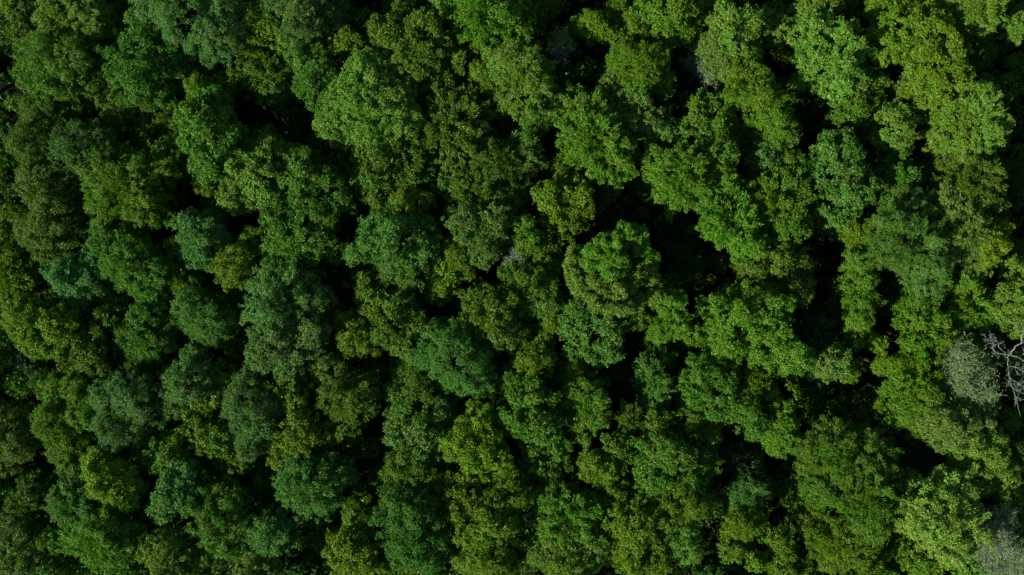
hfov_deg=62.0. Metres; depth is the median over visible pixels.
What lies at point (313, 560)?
young tree
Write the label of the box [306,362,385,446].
broadleaf tree
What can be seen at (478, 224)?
broadleaf tree
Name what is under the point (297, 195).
broadleaf tree
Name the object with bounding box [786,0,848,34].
broadleaf tree
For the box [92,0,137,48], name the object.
broadleaf tree
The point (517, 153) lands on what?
broadleaf tree
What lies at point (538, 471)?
broadleaf tree
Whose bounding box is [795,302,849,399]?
broadleaf tree
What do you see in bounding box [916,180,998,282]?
broadleaf tree
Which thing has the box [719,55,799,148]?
broadleaf tree
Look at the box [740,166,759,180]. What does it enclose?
young tree
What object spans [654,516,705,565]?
broadleaf tree
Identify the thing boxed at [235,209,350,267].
broadleaf tree
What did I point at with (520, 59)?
broadleaf tree
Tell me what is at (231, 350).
broadleaf tree
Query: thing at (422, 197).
broadleaf tree
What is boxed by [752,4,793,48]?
broadleaf tree
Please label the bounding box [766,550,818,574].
young tree
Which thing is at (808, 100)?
broadleaf tree
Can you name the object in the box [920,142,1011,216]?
broadleaf tree
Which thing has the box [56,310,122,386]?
broadleaf tree
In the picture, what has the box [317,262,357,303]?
broadleaf tree
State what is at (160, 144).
broadleaf tree
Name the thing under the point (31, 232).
broadleaf tree
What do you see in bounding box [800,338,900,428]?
shrub
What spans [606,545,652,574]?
broadleaf tree
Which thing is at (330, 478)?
broadleaf tree
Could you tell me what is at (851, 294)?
broadleaf tree
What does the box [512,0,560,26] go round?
broadleaf tree
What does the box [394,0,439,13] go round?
broadleaf tree
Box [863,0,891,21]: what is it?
young tree
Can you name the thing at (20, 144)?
broadleaf tree
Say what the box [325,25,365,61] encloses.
young tree
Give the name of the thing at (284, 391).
broadleaf tree
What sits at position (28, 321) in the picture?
broadleaf tree
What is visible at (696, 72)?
bare tree
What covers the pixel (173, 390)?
broadleaf tree
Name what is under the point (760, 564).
young tree
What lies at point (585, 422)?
broadleaf tree
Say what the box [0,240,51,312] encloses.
broadleaf tree
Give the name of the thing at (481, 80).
young tree
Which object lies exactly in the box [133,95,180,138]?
broadleaf tree
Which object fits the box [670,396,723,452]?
broadleaf tree
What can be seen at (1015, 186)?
broadleaf tree
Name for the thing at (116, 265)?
broadleaf tree
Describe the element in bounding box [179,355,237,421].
broadleaf tree
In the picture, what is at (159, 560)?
broadleaf tree
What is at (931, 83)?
broadleaf tree
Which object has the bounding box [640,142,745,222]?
broadleaf tree
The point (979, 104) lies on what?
broadleaf tree
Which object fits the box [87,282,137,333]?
broadleaf tree
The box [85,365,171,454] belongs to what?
broadleaf tree
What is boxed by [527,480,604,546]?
broadleaf tree
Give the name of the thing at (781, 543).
young tree
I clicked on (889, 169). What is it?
broadleaf tree
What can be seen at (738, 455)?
broadleaf tree
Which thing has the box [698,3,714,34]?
young tree
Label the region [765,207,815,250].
broadleaf tree
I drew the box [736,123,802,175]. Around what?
broadleaf tree
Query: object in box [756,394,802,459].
broadleaf tree
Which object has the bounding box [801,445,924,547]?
broadleaf tree
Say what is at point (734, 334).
broadleaf tree
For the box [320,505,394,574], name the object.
broadleaf tree
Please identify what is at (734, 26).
broadleaf tree
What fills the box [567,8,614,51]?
young tree
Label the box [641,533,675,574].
broadleaf tree
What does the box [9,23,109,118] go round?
broadleaf tree
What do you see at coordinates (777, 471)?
shrub
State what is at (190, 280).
young tree
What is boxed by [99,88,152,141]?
broadleaf tree
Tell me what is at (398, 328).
broadleaf tree
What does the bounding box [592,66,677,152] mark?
broadleaf tree
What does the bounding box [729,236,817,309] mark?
broadleaf tree
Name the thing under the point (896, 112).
broadleaf tree
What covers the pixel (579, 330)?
broadleaf tree
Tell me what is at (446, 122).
broadleaf tree
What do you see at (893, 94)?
shrub
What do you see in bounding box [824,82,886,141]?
broadleaf tree
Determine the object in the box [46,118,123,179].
broadleaf tree
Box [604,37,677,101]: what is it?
broadleaf tree
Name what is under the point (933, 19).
broadleaf tree
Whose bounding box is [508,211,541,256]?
young tree
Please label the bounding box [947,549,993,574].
young tree
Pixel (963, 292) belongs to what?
broadleaf tree
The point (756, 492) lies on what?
broadleaf tree
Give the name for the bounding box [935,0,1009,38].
broadleaf tree
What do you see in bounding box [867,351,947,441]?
broadleaf tree
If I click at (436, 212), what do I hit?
broadleaf tree
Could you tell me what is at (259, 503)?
broadleaf tree
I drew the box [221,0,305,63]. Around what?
broadleaf tree
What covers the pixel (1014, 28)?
broadleaf tree
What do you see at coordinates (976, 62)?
understorey scrub
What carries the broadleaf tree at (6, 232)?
on the ground
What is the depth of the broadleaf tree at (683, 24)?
124.27 m
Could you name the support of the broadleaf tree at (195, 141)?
on the ground
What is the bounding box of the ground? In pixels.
[0,0,1023,574]
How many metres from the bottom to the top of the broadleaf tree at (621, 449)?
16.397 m
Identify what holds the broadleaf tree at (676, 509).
on the ground
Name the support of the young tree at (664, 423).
on the ground
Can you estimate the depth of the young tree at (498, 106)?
125.30 m
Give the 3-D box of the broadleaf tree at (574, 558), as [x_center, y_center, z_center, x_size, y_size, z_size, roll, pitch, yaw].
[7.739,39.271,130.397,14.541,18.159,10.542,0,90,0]
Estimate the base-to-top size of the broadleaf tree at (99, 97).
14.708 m
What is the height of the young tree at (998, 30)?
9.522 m
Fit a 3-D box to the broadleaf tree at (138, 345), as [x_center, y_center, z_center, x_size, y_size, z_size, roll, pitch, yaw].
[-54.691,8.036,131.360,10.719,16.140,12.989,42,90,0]
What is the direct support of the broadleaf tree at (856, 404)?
on the ground
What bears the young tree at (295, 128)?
on the ground
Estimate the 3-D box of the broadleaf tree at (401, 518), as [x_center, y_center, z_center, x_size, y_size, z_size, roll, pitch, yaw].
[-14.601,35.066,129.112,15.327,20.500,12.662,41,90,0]
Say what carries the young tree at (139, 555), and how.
on the ground
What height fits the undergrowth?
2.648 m
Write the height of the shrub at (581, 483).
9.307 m
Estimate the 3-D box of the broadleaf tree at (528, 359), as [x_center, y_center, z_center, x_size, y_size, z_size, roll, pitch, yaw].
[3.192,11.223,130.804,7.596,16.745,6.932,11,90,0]
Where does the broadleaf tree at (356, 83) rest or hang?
on the ground
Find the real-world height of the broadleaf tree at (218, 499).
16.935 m
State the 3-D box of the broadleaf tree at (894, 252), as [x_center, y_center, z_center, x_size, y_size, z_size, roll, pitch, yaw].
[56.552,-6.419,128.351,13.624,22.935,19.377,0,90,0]
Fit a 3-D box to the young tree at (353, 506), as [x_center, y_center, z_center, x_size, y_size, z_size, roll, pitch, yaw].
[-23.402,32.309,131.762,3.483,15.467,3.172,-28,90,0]
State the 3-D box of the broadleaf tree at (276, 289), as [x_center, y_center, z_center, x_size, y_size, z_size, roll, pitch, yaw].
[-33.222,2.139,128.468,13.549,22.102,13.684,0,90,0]
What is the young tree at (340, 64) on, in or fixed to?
on the ground
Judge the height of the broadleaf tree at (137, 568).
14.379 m
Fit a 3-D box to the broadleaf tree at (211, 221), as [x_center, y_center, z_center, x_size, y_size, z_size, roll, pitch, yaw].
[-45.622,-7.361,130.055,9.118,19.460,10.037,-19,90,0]
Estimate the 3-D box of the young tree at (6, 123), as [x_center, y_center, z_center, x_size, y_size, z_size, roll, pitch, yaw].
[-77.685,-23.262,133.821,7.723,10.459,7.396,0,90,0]
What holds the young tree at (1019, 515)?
on the ground
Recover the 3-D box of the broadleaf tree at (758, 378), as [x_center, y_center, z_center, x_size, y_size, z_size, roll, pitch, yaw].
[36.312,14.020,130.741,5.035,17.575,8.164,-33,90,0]
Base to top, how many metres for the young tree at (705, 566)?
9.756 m
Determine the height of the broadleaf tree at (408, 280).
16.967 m
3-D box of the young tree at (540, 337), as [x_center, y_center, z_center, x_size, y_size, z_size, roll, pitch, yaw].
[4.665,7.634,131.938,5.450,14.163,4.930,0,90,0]
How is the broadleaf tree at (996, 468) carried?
on the ground
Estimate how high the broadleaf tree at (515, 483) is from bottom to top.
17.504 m
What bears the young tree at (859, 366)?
on the ground
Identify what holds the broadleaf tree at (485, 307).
on the ground
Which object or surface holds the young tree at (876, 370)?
on the ground
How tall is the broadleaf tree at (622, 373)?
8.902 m
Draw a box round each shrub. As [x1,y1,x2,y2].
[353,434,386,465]
[563,471,597,493]
[594,60,613,79]
[648,209,692,248]
[766,464,795,499]
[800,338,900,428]
[868,85,895,112]
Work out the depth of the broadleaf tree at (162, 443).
125.51 m
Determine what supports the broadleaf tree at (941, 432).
on the ground
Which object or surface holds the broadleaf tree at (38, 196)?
on the ground
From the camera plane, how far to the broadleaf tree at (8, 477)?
131.83 m
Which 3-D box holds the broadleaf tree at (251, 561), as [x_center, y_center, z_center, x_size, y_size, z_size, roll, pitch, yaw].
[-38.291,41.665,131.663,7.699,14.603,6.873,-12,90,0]
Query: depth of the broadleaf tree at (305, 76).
123.10 m
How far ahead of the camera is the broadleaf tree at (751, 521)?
125.14 m
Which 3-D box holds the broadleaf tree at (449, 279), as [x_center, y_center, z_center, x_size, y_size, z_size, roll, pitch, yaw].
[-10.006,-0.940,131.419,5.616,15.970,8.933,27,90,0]
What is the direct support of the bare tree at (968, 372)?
on the ground
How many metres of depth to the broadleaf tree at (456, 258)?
124.78 m
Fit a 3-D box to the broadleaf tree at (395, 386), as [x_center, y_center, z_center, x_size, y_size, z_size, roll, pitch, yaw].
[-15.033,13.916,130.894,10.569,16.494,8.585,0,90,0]
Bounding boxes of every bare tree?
[500,237,527,269]
[538,27,579,69]
[678,40,722,88]
[932,332,1007,418]
[946,501,1023,574]
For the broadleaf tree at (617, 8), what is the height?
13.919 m
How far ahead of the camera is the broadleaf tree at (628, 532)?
123.08 m
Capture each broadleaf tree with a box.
[0,154,37,201]
[0,201,45,259]
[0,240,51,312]
[0,291,85,362]
[0,349,53,397]
[0,403,54,478]
[0,466,28,500]
[0,510,55,574]
[2,90,88,164]
[2,468,57,529]
[4,0,52,52]
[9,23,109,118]
[12,151,93,224]
[12,199,92,266]
[29,0,124,51]
[29,372,109,475]
[34,547,90,574]
[37,247,119,314]
[41,463,103,530]
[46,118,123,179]
[54,502,153,574]
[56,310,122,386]
[73,139,184,241]
[78,443,150,513]
[81,50,124,110]
[82,219,177,310]
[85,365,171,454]
[85,555,147,574]
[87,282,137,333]
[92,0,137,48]
[94,6,207,112]
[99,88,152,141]
[110,298,186,377]
[122,421,201,476]
[124,0,248,69]
[127,489,155,532]
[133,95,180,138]
[138,122,191,192]
[140,524,201,574]
[143,451,211,525]
[151,338,224,420]
[168,200,235,272]
[169,284,240,348]
[172,72,249,189]
[178,409,237,463]
[178,536,230,574]
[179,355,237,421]
[180,463,255,561]
[193,450,276,490]
[207,238,263,292]
[214,49,300,106]
[214,123,304,215]
[214,315,258,367]
[220,362,283,462]
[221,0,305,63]
[231,546,283,574]
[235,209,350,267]
[238,255,329,336]
[239,477,276,520]
[241,502,300,557]
[243,311,334,384]
[246,0,351,57]
[258,145,357,233]
[263,368,313,418]
[265,399,341,470]
[270,447,354,523]
[283,38,340,112]
[290,343,352,384]
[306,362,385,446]
[312,45,428,152]
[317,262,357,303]
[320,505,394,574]
[326,124,438,216]
[330,303,385,361]
[340,202,447,274]
[343,265,426,357]
[354,0,487,98]
[361,476,455,574]
[372,250,442,292]
[378,441,462,492]
[379,357,444,409]
[381,389,458,458]
[387,185,435,217]
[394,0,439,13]
[399,315,500,398]
[416,197,455,234]
[418,147,450,199]
[419,69,498,176]
[421,467,498,528]
[422,258,466,307]
[423,0,537,53]
[433,397,514,484]
[437,161,530,226]
[439,198,516,270]
[439,234,476,281]
[448,276,535,355]
[450,499,528,553]
[450,539,517,574]
[459,123,549,195]
[480,34,562,132]
[484,459,533,518]
[489,363,573,462]
[497,241,568,321]
[508,340,559,385]
[509,546,538,574]
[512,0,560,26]
[515,515,609,574]
[518,441,579,488]
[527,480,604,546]
[530,171,595,244]
[532,59,576,119]
[542,147,596,187]
[543,79,641,190]
[553,355,613,450]
[556,294,628,369]
[562,241,665,318]
[575,447,624,489]
[577,219,661,284]
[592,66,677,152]
[593,476,646,516]
[596,357,640,400]
[598,493,678,558]
[600,425,638,475]
[603,0,631,22]
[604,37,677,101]
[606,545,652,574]
[623,2,656,42]
[628,0,711,50]
[629,428,725,495]
[629,470,714,534]
[630,340,681,416]
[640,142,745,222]
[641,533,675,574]
[644,287,692,343]
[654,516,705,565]
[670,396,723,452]
[672,87,748,174]
[676,349,773,441]
[688,30,740,84]
[695,181,772,264]
[695,278,817,380]
[697,0,770,70]
[714,501,767,543]
[715,432,767,485]
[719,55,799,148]
[721,473,773,513]
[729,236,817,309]
[731,360,780,403]
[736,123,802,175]
[744,165,794,232]
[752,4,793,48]
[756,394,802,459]
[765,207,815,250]
[770,149,818,215]
[777,77,826,115]
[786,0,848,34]
[786,7,877,107]
[793,414,904,490]
[793,496,881,574]
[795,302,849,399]
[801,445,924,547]
[803,126,884,233]
[812,389,875,437]
[823,246,888,334]
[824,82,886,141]
[830,215,878,258]
[831,4,871,38]
[860,0,954,67]
[860,50,914,93]
[860,97,921,157]
[860,182,959,307]
[863,255,915,306]
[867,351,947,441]
[870,149,927,205]
[880,292,961,375]
[882,534,942,574]
[889,464,996,571]
[890,29,976,125]
[898,435,950,482]
[903,395,996,457]
[915,79,1016,168]
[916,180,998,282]
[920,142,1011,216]
[929,420,1021,500]
[930,261,1001,333]
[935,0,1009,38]
[951,217,1015,268]
[971,252,1023,339]
[974,8,1023,49]
[1002,170,1023,212]
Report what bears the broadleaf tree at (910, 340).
on the ground
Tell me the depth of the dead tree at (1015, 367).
121.83 m
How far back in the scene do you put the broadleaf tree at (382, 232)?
122.76 m
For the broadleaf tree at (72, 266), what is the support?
on the ground
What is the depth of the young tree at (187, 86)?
122.94 m
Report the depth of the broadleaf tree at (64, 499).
124.50 m
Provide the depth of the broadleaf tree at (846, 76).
121.74 m
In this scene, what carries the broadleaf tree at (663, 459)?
on the ground
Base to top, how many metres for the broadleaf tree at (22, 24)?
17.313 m
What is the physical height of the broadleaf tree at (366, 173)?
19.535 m
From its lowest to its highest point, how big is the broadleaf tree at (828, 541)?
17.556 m
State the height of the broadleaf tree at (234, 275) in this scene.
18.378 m
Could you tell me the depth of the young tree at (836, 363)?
123.39 m
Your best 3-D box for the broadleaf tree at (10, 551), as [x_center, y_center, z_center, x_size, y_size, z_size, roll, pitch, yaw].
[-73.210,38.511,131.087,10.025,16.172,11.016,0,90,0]
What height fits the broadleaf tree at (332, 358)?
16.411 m
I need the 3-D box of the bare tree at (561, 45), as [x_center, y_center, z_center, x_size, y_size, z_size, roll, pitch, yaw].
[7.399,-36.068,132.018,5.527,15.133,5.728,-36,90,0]
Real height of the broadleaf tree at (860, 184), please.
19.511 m
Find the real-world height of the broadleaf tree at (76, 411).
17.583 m
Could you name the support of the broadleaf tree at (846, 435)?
on the ground
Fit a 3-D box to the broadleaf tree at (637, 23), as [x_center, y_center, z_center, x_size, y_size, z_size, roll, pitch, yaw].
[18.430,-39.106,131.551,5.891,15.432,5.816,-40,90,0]
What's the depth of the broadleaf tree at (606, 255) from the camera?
121.21 m
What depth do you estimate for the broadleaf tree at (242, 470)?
128.75 m
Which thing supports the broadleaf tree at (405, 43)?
on the ground
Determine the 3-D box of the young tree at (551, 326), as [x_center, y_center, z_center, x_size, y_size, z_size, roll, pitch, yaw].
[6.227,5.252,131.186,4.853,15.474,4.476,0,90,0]
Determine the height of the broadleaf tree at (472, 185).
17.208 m
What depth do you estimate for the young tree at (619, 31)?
126.50 m
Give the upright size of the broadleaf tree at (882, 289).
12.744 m
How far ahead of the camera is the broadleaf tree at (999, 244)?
121.42 m
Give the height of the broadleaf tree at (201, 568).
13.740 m
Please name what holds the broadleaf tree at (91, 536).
on the ground
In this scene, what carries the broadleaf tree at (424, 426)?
on the ground
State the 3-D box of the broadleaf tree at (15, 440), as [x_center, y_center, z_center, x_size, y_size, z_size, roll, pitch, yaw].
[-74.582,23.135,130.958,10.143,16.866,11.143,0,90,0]
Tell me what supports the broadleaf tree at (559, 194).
on the ground
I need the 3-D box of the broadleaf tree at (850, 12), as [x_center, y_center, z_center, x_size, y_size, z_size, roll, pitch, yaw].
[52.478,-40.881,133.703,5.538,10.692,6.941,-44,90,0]
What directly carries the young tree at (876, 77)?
on the ground
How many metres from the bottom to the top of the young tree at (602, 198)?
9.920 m
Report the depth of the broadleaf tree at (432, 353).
123.31 m
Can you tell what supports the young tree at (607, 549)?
on the ground
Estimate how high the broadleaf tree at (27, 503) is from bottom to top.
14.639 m
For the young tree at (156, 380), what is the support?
on the ground
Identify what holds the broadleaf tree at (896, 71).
on the ground
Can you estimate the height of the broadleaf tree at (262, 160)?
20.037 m
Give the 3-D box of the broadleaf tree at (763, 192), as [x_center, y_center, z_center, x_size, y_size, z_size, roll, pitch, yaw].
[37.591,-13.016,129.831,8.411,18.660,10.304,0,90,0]
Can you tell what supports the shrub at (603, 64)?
on the ground
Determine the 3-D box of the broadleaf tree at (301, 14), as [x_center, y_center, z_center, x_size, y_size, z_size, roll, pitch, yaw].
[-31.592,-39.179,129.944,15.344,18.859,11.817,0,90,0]
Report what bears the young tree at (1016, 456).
on the ground
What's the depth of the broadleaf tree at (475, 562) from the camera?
123.33 m
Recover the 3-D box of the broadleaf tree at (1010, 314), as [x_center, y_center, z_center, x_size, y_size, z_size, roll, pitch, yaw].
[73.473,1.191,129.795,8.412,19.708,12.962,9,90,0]
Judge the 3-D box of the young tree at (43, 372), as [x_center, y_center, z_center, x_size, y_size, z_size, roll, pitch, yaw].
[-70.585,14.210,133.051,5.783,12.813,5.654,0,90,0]
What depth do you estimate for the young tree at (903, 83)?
126.83 m
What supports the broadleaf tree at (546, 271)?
on the ground
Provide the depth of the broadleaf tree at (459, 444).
121.95 m
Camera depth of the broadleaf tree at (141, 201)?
122.91 m
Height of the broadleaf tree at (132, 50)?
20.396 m
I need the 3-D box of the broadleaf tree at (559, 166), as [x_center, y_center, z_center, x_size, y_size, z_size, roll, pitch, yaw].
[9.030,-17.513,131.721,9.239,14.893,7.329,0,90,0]
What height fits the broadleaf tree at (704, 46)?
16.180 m
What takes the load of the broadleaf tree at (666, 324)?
on the ground
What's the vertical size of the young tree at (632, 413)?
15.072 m
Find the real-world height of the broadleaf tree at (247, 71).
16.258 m
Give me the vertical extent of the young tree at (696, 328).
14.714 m
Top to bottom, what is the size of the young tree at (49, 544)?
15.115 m
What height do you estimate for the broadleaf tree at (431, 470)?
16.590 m
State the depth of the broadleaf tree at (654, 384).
126.70 m
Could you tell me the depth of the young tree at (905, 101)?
129.70 m
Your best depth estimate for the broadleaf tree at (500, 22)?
122.10 m
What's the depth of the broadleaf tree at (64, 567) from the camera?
126.75 m
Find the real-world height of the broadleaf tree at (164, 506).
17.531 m
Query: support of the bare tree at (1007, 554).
on the ground
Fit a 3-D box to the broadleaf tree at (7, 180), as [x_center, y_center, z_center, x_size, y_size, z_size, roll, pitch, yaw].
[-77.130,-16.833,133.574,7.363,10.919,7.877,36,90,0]
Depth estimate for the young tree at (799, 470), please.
128.54 m
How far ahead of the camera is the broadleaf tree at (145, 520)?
128.16 m
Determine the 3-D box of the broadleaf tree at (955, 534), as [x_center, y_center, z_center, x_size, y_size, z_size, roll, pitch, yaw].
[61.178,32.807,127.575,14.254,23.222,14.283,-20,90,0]
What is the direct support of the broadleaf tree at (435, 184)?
on the ground
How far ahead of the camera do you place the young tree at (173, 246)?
124.98 m
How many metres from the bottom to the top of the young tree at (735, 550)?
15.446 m
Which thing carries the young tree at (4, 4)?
on the ground
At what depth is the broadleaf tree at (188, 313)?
124.00 m
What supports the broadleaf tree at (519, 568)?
on the ground
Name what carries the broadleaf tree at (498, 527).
on the ground
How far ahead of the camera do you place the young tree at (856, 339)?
126.50 m
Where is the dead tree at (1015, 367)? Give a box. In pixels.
[981,322,1023,412]
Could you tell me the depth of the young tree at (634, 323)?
124.13 m
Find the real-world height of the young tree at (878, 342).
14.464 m
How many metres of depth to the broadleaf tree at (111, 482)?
123.21 m
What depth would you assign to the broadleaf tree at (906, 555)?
126.83 m
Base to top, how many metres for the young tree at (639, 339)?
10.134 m
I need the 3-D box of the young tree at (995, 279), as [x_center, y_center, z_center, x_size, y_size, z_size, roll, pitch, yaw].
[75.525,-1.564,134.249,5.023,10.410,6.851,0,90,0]
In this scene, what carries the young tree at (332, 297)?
on the ground
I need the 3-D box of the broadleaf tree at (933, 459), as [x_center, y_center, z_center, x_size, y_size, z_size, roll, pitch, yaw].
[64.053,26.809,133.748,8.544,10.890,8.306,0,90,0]
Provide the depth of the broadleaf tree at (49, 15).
123.57 m
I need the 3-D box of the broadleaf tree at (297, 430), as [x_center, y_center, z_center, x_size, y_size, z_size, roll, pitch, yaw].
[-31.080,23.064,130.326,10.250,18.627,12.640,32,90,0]
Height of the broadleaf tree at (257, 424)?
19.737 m
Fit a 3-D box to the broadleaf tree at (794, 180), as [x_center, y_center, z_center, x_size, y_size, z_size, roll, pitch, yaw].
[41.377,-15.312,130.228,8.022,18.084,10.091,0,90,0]
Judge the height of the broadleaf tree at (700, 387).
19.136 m
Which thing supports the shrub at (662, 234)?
on the ground
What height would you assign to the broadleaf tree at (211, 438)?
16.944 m
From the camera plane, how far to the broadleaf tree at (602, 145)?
122.29 m
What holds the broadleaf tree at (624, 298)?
on the ground
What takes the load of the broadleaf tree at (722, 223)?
on the ground
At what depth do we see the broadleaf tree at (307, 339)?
122.23 m
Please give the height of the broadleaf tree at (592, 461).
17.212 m
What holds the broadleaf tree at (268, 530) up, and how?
on the ground
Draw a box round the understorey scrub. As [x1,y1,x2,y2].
[0,0,1023,574]
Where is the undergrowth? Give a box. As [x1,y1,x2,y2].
[0,0,1023,574]
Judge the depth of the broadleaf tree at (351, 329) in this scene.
125.17 m
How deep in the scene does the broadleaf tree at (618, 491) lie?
126.43 m
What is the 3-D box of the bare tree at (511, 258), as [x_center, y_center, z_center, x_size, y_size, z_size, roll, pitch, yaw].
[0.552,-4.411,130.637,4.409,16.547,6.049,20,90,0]
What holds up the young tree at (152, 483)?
on the ground
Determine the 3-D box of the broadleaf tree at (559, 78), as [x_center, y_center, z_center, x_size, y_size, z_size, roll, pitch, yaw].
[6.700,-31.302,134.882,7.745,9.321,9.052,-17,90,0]
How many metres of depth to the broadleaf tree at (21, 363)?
129.57 m
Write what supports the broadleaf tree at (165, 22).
on the ground
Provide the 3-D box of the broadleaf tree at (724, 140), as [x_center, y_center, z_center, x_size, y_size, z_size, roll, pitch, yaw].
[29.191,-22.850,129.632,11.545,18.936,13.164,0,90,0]
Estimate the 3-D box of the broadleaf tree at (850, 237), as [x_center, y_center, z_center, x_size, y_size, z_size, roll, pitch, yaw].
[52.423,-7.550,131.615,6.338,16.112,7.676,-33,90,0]
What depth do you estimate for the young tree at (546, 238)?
125.51 m
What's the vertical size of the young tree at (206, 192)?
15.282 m
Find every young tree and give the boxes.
[0,0,30,19]
[0,115,36,158]
[26,362,62,392]
[33,523,68,566]
[132,525,177,563]
[134,369,167,396]
[136,459,161,504]
[161,233,182,269]
[163,255,215,292]
[182,71,212,98]
[190,174,218,197]
[277,101,315,142]
[283,547,333,574]
[310,284,342,338]
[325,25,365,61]
[326,50,345,69]
[342,484,369,517]
[468,59,498,100]
[492,98,512,124]
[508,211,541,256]
[529,323,559,348]
[531,229,564,259]
[538,310,562,336]
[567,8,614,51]
[593,183,613,213]
[601,17,628,53]
[602,529,617,561]
[610,398,651,434]
[620,308,651,332]
[631,309,657,349]
[643,405,679,438]
[675,544,728,574]
[680,322,705,347]
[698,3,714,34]
[709,524,748,564]
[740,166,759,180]
[740,541,769,573]
[762,522,799,564]
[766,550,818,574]
[782,456,813,497]
[813,341,855,384]
[837,327,875,351]
[838,355,867,384]
[844,331,890,353]
[853,554,885,574]
[860,350,890,375]
[862,67,893,93]
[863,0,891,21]
[887,71,909,100]
[901,95,923,116]
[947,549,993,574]
[980,500,1023,546]
[984,262,1013,294]
[988,7,1015,36]
[992,444,1023,466]
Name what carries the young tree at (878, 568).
on the ground
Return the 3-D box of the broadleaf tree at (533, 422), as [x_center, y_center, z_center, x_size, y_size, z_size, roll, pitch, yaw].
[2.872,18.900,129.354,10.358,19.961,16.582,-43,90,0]
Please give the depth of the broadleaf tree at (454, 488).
123.10 m

